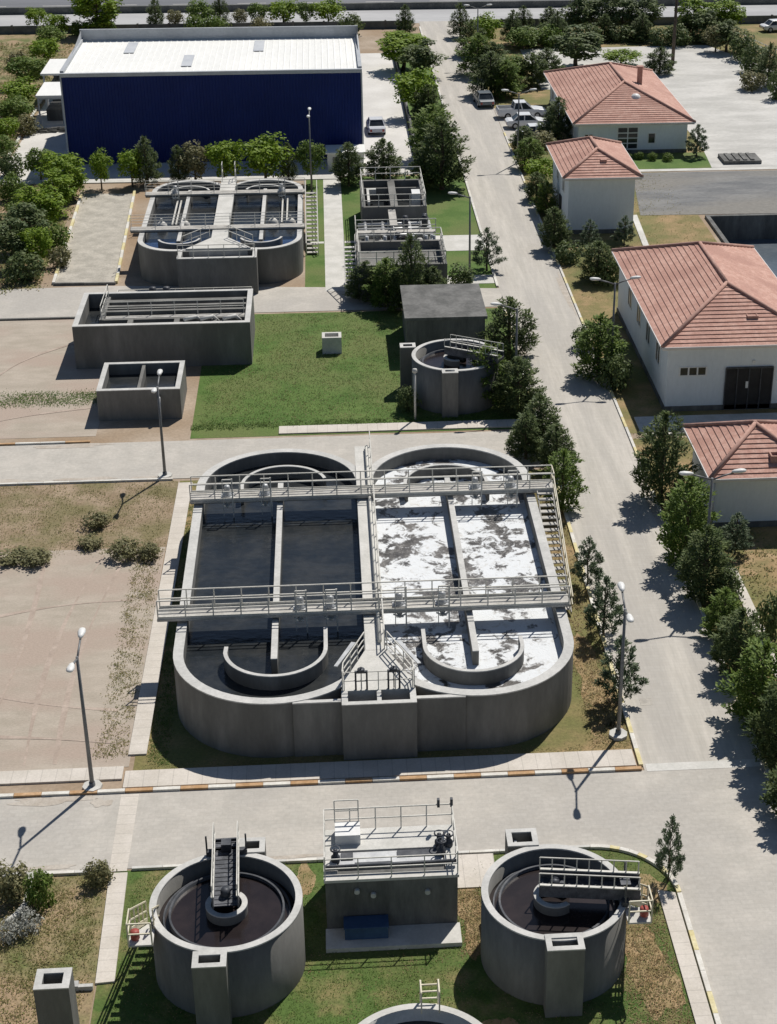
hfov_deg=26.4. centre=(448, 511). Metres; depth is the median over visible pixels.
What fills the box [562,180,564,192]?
window
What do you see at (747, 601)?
sidewalk
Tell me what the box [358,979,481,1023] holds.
round tank
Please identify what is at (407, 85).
round tree
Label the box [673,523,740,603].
pine tree
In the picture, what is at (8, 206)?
round tree
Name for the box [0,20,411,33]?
boundary wall
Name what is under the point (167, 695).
grass
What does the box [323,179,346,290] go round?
path
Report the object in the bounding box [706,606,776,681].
pine tree
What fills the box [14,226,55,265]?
round tree
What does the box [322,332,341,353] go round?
manhole box
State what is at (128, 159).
round tree
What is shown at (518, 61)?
round tree
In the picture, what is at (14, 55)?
bush
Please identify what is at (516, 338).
street lamp
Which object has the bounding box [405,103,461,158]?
tree
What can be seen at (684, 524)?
pine tree
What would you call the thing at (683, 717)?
road
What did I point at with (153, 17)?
pine tree
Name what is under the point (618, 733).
street lamp
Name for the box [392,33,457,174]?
verge
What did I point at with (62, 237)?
bush
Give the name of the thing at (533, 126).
parked car
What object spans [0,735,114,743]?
wheel track
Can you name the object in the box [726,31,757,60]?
bush
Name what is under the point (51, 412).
wheel track
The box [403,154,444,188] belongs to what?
bush
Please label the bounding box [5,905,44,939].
bush
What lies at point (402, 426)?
sidewalk
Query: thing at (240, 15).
round tree
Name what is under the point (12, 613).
wheel track
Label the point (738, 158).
concrete cover
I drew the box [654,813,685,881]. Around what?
young pine
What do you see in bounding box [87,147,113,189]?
round tree
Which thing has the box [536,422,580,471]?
pine tree
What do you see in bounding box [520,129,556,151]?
bush
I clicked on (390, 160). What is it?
pine tree
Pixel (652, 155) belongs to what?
bush
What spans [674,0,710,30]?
leafy tree
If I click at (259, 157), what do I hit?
round tree
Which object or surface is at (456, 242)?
path
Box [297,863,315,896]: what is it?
bare soil
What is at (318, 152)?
round tree
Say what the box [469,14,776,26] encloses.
boundary wall
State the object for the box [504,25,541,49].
round tree
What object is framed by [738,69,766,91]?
bush
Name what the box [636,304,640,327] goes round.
window
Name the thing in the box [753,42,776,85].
pine tree
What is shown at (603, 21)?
pine tree
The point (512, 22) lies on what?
pine tree
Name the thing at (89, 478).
soil patch
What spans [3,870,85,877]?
kerb
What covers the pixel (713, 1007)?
kerb
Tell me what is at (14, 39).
rough ground
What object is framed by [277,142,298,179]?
pine tree
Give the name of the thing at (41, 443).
kerb
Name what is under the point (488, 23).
round tree
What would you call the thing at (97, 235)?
gravel pad
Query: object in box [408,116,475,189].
pine tree
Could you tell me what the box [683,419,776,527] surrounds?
tiled house
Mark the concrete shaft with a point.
(54, 992)
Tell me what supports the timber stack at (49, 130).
on the yard at (378, 70)
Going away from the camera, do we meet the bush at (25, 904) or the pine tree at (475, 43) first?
the bush at (25, 904)
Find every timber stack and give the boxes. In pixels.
[31,128,46,133]
[41,128,56,132]
[51,126,64,131]
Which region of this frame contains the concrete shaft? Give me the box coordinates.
[33,967,79,1023]
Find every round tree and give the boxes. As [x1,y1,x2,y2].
[0,76,41,101]
[0,96,31,122]
[0,117,19,139]
[0,135,20,154]
[1,188,37,220]
[4,55,48,85]
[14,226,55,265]
[22,147,52,179]
[24,6,48,25]
[26,38,60,61]
[34,151,86,186]
[35,25,67,47]
[41,13,70,31]
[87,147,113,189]
[116,148,145,186]
[165,10,184,23]
[175,139,210,179]
[185,0,214,21]
[203,138,243,177]
[230,8,247,22]
[237,131,294,177]
[246,2,269,20]
[267,0,298,21]
[294,139,326,182]
[295,1,316,21]
[310,0,345,20]
[383,30,410,37]
[387,66,439,104]
[472,11,502,40]
[500,54,537,75]
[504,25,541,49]
[523,157,552,182]
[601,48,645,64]
[701,25,732,51]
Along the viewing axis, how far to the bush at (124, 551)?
87.33 m
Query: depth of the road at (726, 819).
64.57 m
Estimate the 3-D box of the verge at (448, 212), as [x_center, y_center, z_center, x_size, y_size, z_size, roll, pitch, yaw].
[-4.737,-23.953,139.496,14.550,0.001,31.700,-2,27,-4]
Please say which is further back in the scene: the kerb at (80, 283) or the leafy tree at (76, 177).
the leafy tree at (76, 177)
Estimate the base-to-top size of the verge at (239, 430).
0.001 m
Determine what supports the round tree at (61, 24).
on the rough ground at (14, 39)
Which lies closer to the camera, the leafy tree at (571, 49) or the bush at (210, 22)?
the leafy tree at (571, 49)
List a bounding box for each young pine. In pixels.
[471,226,508,270]
[570,535,604,584]
[574,219,601,246]
[583,575,626,635]
[593,634,649,703]
[610,215,636,244]
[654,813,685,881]
[685,124,709,156]
[721,512,754,553]
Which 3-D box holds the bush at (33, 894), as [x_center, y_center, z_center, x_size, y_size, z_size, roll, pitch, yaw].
[-15.525,14.279,62.750,1.174,2.050,1.438,-15,30,-26]
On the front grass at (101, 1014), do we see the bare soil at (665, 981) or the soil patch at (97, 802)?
the bare soil at (665, 981)
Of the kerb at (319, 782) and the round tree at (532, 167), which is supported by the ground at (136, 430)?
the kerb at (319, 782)
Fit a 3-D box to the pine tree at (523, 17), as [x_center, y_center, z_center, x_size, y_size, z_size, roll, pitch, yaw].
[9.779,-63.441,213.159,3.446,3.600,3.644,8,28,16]
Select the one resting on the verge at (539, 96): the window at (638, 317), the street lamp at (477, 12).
the street lamp at (477, 12)
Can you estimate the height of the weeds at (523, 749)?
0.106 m
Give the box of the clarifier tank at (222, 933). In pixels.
[126,821,305,1023]
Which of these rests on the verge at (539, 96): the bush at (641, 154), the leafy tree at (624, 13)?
the leafy tree at (624, 13)
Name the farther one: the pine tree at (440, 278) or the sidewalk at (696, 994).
the pine tree at (440, 278)
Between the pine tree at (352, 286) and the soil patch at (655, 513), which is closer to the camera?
the soil patch at (655, 513)
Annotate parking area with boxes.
[494,107,561,142]
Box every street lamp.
[66,627,102,791]
[151,369,171,477]
[306,107,312,194]
[448,192,470,273]
[464,4,491,31]
[490,302,517,389]
[501,88,536,162]
[590,276,640,374]
[609,582,633,740]
[679,468,746,567]
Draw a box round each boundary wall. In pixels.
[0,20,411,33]
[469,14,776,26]
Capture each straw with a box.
[109,849,688,1023]
[458,885,480,961]
[533,477,630,747]
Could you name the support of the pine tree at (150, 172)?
on the ground at (136, 430)
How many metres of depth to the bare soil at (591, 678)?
77.12 m
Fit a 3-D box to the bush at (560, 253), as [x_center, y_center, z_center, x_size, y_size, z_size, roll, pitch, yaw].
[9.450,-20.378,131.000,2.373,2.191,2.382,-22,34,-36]
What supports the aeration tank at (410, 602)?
on the verge at (186, 745)
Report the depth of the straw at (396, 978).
59.21 m
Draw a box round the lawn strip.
[629,152,711,168]
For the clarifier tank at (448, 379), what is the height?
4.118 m
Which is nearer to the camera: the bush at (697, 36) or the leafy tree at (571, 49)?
the leafy tree at (571, 49)
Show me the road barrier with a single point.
(348, 6)
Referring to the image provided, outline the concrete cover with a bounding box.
[718,152,761,164]
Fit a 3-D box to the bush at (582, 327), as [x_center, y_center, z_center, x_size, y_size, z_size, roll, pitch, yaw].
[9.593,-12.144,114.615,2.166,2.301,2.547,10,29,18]
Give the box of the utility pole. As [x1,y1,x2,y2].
[671,0,677,65]
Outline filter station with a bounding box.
[343,166,446,301]
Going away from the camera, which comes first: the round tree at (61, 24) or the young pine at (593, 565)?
the young pine at (593, 565)
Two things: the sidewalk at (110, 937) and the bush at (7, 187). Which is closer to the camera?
the sidewalk at (110, 937)
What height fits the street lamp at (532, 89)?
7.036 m
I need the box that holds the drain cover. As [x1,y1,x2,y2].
[639,698,652,704]
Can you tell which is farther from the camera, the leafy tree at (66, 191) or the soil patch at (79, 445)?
the leafy tree at (66, 191)
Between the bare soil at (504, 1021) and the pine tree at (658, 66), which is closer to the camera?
the bare soil at (504, 1021)
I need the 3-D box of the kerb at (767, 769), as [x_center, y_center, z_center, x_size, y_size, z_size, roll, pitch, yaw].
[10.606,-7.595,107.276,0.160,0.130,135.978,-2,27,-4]
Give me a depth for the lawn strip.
158.11 m
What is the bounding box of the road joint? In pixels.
[645,759,761,770]
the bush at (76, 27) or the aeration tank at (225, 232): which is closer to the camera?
the aeration tank at (225, 232)
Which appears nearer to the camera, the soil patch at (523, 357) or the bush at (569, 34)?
the soil patch at (523, 357)
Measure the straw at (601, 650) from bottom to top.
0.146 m
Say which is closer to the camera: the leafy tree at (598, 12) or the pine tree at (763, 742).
the pine tree at (763, 742)
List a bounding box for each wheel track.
[0,343,73,374]
[0,562,45,702]
[0,599,132,616]
[0,695,119,711]
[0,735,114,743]
[1,407,96,420]
[23,554,104,765]
[53,557,126,763]
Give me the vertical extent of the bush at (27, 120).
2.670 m
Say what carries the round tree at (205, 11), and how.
on the ground at (136, 430)
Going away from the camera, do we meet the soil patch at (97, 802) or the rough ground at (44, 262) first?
the soil patch at (97, 802)
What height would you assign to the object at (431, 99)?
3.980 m
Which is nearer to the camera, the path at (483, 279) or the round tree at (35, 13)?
the path at (483, 279)
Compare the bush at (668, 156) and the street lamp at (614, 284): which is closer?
the street lamp at (614, 284)
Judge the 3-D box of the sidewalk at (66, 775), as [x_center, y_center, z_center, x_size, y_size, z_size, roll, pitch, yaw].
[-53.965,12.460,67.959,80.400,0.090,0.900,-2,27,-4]
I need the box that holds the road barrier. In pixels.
[0,0,776,14]
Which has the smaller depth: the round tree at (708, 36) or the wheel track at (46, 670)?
the wheel track at (46, 670)
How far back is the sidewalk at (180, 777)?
70.80 m
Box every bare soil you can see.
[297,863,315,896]
[458,888,480,960]
[481,1017,517,1023]
[573,633,617,726]
[591,720,623,741]
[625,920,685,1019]
[639,873,666,901]
[732,541,776,575]
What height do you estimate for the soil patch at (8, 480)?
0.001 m
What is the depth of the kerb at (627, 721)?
79.31 m
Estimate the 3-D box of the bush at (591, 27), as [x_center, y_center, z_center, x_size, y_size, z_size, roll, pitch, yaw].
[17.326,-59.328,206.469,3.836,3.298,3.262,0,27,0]
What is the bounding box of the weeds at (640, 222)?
[529,174,715,300]
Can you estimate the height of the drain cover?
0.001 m
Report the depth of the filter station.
133.18 m
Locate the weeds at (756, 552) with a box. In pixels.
[633,433,776,698]
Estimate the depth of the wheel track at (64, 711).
76.11 m
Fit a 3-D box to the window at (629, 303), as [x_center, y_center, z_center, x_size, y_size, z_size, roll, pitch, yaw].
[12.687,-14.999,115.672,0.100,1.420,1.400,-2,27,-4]
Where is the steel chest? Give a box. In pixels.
[343,914,388,939]
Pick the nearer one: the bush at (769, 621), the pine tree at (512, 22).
the bush at (769, 621)
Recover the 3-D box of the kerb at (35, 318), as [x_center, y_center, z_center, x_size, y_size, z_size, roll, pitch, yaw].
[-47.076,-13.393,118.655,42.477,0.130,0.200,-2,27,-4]
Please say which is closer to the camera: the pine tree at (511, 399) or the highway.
the pine tree at (511, 399)
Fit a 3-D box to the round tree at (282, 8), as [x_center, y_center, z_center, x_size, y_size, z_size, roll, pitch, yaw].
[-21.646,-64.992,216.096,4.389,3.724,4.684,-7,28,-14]
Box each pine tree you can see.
[133,135,164,184]
[145,0,164,23]
[167,144,191,180]
[211,0,231,22]
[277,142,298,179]
[329,141,366,185]
[342,260,381,301]
[361,257,407,311]
[363,137,404,179]
[387,232,433,306]
[395,4,417,32]
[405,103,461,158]
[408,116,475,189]
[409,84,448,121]
[420,264,449,284]
[447,2,469,36]
[453,19,489,53]
[454,32,496,74]
[464,50,518,94]
[466,342,512,404]
[472,41,512,75]
[476,296,540,359]
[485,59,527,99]
[491,355,546,414]
[499,9,521,43]
[504,410,548,462]
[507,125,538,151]
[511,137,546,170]
[514,5,534,29]
[514,391,562,451]
[515,52,549,86]
[523,172,551,200]
[529,181,558,213]
[533,47,565,76]
[536,96,572,140]
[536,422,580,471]
[537,206,573,247]
[539,6,556,26]
[540,447,589,511]
[545,10,568,42]
[571,311,631,381]
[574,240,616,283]
[593,14,614,40]
[628,409,702,506]
[631,12,653,40]
[643,46,676,73]
[655,473,722,570]
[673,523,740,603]
[676,10,699,37]
[698,586,746,637]
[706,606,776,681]
[714,634,776,732]
[740,679,776,768]
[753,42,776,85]
[759,766,776,813]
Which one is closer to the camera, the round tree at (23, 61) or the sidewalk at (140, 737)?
the sidewalk at (140, 737)
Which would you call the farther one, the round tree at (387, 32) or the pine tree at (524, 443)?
the round tree at (387, 32)
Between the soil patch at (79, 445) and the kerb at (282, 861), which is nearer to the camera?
the kerb at (282, 861)
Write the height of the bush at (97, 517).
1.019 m
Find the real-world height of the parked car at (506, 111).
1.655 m
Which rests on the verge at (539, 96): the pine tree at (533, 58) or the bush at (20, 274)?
the pine tree at (533, 58)
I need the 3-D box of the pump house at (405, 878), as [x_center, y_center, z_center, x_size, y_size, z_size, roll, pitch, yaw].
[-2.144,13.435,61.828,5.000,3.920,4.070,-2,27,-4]
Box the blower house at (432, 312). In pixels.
[400,283,487,346]
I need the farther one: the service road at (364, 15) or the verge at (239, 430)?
the service road at (364, 15)
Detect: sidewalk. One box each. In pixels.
[0,766,123,785]
[11,175,337,184]
[95,872,127,984]
[123,749,635,787]
[128,482,192,755]
[279,419,518,434]
[458,853,493,888]
[633,215,648,245]
[634,413,776,432]
[658,890,713,1023]
[726,568,776,676]
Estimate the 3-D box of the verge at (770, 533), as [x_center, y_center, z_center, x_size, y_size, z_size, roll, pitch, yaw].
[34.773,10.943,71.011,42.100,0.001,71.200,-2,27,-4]
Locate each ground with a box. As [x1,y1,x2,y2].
[0,4,776,1023]
[0,33,77,157]
[0,184,82,289]
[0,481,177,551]
[0,875,107,1023]
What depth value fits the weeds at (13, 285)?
130.87 m
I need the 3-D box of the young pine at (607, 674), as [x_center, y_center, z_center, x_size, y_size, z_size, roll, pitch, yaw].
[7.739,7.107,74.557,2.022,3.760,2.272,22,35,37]
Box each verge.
[133,469,633,769]
[190,308,534,438]
[305,176,496,287]
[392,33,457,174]
[466,23,776,172]
[522,171,776,432]
[633,437,776,778]
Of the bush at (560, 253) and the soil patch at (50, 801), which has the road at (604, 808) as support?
the soil patch at (50, 801)
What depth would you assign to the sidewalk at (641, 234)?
138.40 m
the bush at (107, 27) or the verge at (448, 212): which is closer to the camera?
the verge at (448, 212)
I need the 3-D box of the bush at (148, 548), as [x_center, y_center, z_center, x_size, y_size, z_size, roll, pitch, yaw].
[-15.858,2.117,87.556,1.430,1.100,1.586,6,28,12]
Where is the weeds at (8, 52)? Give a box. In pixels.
[0,42,75,176]
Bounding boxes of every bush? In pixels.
[0,149,25,176]
[0,171,27,202]
[0,545,35,565]
[0,858,28,904]
[0,917,21,945]
[1,49,28,67]
[1,92,34,115]
[1,248,49,283]
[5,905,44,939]
[11,112,42,135]
[18,547,51,567]
[21,57,47,79]
[21,866,56,912]
[45,220,72,250]
[46,245,71,268]
[70,18,86,35]
[76,532,104,551]
[80,509,115,529]
[80,857,116,888]
[87,12,116,28]
[99,534,144,562]
[135,541,160,560]
[183,14,205,27]
[203,13,231,26]
[249,15,272,26]
[337,12,365,35]
[394,385,421,412]
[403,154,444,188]
[447,262,475,283]
[515,25,543,48]
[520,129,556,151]
[535,21,552,42]
[537,23,564,47]
[548,240,583,265]
[562,27,581,41]
[570,321,598,349]
[579,23,603,43]
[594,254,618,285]
[594,352,635,391]
[601,22,630,42]
[618,24,648,42]
[633,152,643,159]
[647,26,676,46]
[647,151,657,160]
[661,22,694,46]
[661,152,673,160]
[689,25,713,43]
[713,573,747,606]
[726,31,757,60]
[737,41,770,72]
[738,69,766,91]
[756,591,776,641]
[766,69,776,100]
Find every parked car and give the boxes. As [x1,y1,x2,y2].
[366,116,385,134]
[473,90,494,106]
[496,99,546,117]
[505,112,544,128]
[515,123,555,139]
[759,19,776,32]
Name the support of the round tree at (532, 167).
on the verge at (638, 398)
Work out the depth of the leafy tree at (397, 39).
192.03 m
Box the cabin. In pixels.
[325,144,364,169]
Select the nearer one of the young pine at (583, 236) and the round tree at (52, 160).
the young pine at (583, 236)
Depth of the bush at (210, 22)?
211.14 m
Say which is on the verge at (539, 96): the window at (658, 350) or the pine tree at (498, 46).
the pine tree at (498, 46)
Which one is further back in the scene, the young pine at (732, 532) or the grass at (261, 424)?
the grass at (261, 424)
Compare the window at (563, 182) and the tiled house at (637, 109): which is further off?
the tiled house at (637, 109)
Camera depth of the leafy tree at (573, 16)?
210.10 m
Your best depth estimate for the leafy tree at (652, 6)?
209.50 m
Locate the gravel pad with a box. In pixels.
[56,194,131,282]
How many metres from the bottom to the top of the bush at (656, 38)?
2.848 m
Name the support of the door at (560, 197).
in the tiled house at (594, 178)
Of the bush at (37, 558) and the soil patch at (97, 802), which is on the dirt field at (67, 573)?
the bush at (37, 558)
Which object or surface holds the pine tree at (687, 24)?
on the verge at (539, 96)
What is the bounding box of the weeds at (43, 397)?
[0,388,96,409]
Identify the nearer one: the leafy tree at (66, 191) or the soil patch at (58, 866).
the soil patch at (58, 866)
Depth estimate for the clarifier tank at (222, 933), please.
58.35 m
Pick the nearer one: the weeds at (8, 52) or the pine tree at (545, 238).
the pine tree at (545, 238)
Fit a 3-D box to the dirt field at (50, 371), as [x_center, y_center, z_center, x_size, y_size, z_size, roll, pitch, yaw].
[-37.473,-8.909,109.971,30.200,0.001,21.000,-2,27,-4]
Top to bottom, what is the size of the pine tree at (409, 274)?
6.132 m
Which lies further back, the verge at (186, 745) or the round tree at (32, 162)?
the round tree at (32, 162)
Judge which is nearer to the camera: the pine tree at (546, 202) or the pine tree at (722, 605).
the pine tree at (722, 605)
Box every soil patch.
[0,479,44,482]
[1,864,74,871]
[7,795,96,805]
[34,443,109,448]
[54,476,115,480]
[90,798,112,806]
[129,476,157,478]
[519,347,532,379]
[556,272,576,315]
[592,587,612,633]
[641,480,665,531]
[715,663,737,716]
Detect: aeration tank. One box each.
[129,162,318,293]
[156,431,573,759]
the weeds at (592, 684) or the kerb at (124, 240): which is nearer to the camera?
the weeds at (592, 684)
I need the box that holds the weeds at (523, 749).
[145,701,630,769]
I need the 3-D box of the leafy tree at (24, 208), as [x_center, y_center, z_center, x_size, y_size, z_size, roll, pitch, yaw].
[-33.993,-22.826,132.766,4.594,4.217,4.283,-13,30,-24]
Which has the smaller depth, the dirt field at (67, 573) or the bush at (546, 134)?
the dirt field at (67, 573)
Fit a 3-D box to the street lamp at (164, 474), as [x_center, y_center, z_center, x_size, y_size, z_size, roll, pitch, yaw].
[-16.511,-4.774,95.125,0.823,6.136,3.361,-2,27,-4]
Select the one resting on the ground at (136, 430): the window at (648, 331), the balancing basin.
the balancing basin
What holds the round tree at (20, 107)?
on the rough ground at (14, 39)
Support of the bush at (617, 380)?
on the verge at (638, 398)
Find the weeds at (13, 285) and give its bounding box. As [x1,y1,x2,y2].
[0,181,89,295]
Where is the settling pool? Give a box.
[705,213,776,276]
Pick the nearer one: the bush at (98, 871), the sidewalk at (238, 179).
the bush at (98, 871)
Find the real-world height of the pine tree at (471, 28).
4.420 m
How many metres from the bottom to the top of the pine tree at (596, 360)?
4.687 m
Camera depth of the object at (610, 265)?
125.71 m
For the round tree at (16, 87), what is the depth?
175.82 m
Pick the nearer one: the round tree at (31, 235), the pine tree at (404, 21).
the round tree at (31, 235)
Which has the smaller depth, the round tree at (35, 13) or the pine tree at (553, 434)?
the pine tree at (553, 434)
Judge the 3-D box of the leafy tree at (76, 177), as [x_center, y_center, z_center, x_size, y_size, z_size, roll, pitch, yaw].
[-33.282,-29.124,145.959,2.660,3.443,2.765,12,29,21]
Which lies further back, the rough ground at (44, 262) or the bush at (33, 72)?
the bush at (33, 72)
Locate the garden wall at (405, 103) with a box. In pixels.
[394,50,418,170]
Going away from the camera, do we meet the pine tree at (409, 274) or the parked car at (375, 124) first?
the pine tree at (409, 274)
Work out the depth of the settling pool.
142.03 m
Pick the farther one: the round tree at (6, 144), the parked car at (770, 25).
the parked car at (770, 25)
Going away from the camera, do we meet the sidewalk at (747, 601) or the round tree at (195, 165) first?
the sidewalk at (747, 601)
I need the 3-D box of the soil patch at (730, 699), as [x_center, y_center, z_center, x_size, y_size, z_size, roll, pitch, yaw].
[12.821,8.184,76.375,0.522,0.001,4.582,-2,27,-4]
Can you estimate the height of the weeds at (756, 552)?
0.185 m
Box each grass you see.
[90,849,714,1023]
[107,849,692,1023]
[147,491,193,765]
[190,413,518,431]
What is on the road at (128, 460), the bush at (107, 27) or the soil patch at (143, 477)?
the soil patch at (143, 477)
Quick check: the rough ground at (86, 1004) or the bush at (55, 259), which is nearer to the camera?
the rough ground at (86, 1004)
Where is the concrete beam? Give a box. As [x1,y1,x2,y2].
[74,980,93,990]
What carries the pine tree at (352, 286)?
on the ground at (136, 430)
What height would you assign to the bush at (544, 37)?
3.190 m
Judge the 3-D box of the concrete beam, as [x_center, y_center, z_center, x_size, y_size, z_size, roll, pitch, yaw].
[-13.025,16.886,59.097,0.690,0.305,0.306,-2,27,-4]
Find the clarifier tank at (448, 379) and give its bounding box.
[400,334,503,417]
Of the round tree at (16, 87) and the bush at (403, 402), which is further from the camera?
the round tree at (16, 87)
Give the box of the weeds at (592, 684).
[573,635,616,725]
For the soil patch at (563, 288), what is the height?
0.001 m
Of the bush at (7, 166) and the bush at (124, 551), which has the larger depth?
the bush at (7, 166)
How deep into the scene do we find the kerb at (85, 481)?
95.73 m
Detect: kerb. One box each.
[0,99,42,172]
[0,316,74,320]
[0,440,89,445]
[0,477,172,485]
[0,766,641,798]
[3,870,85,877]
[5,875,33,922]
[52,192,82,284]
[54,282,115,285]
[115,190,135,283]
[132,845,589,870]
[419,26,498,286]
[503,132,773,782]
[555,483,642,766]
[590,844,680,892]
[677,892,720,1023]
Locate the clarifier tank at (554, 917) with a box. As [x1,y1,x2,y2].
[481,828,653,1017]
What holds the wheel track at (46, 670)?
on the dirt field at (67, 573)
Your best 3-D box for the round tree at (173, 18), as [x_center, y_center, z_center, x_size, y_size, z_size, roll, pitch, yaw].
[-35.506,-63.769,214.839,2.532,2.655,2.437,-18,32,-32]
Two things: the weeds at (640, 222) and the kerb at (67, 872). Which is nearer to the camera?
the kerb at (67, 872)
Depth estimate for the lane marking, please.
233.85 m
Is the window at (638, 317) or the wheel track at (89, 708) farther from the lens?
the window at (638, 317)
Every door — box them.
[559,194,561,215]
[722,366,773,409]
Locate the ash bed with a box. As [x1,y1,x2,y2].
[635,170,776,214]
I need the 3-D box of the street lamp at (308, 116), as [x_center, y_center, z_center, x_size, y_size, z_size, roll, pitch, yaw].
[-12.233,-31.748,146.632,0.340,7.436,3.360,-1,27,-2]
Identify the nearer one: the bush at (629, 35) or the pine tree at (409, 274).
the pine tree at (409, 274)
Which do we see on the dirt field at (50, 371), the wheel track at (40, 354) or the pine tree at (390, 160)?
the wheel track at (40, 354)
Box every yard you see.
[0,53,413,181]
[520,45,776,167]
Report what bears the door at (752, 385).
in the tiled house at (698, 319)
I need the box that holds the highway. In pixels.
[0,0,520,6]
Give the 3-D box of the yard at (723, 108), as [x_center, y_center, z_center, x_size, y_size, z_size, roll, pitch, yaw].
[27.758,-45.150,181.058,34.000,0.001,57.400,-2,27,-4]
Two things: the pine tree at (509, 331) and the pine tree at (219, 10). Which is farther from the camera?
the pine tree at (219, 10)
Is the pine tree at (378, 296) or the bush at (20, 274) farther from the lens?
the bush at (20, 274)
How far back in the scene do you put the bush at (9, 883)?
62.85 m
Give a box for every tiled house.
[543,62,695,152]
[546,136,643,233]
[611,241,776,411]
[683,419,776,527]
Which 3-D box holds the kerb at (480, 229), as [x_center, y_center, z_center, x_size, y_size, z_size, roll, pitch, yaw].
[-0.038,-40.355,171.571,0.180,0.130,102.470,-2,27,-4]
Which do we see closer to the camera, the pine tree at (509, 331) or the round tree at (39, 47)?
the pine tree at (509, 331)
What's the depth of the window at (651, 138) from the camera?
160.31 m
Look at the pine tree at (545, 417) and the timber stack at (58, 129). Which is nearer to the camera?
the pine tree at (545, 417)
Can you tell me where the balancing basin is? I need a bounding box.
[72,284,254,368]
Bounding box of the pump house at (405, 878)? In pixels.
[323,797,461,952]
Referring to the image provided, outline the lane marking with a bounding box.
[0,0,457,6]
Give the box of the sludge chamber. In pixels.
[96,360,186,420]
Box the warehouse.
[59,25,363,163]
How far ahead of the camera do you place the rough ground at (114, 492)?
92.32 m
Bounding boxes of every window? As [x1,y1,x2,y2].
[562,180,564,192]
[617,127,638,148]
[627,286,631,309]
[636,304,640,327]
[645,321,650,346]
[647,133,655,143]
[655,341,660,366]
[678,366,707,375]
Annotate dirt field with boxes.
[0,319,102,438]
[0,547,164,770]
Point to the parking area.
(508, 130)
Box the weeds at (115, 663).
[91,548,165,760]
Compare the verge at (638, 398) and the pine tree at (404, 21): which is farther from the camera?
the pine tree at (404, 21)
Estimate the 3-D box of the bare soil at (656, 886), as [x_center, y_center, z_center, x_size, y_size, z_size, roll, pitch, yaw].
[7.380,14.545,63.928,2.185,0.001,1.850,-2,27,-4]
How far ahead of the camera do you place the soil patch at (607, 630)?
81.74 m
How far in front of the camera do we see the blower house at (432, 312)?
112.52 m
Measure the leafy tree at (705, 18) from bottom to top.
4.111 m
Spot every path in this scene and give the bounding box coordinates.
[109,794,138,871]
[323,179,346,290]
[436,235,483,250]
[447,275,494,283]
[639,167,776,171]
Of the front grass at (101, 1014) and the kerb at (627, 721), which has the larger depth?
the kerb at (627, 721)
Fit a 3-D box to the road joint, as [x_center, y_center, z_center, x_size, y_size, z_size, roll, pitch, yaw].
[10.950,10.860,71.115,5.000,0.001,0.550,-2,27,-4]
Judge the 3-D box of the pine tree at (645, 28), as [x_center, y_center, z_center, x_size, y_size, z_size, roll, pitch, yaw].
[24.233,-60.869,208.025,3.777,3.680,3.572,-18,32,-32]
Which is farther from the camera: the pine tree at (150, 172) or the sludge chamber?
the pine tree at (150, 172)
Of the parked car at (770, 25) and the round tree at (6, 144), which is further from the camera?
the parked car at (770, 25)
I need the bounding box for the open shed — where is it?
[35,59,66,124]
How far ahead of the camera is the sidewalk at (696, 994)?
60.38 m
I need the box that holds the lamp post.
[412,368,416,419]
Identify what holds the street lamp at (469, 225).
on the path at (483, 279)
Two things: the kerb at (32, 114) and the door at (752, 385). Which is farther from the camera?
the kerb at (32, 114)
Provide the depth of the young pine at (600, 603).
79.66 m
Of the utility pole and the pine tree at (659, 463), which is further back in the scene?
the utility pole
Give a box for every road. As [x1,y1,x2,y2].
[0,5,776,25]
[0,286,502,317]
[0,431,545,481]
[0,770,678,883]
[419,21,762,769]
[645,765,776,1023]
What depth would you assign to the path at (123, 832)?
67.00 m
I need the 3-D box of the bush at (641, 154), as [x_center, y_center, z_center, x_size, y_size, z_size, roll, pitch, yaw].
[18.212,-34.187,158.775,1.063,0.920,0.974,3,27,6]
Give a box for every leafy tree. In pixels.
[0,202,50,240]
[0,216,33,265]
[10,184,68,222]
[38,167,77,211]
[57,161,88,200]
[68,0,122,28]
[375,30,430,70]
[395,39,448,74]
[548,24,605,66]
[558,0,601,25]
[587,0,613,32]
[608,0,639,30]
[631,0,666,26]
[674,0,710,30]
[689,9,726,40]
[705,0,746,25]
[707,19,750,51]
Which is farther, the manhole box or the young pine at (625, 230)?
the young pine at (625, 230)
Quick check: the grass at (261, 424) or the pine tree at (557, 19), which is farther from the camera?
the pine tree at (557, 19)
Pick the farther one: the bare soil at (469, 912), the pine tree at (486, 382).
the pine tree at (486, 382)

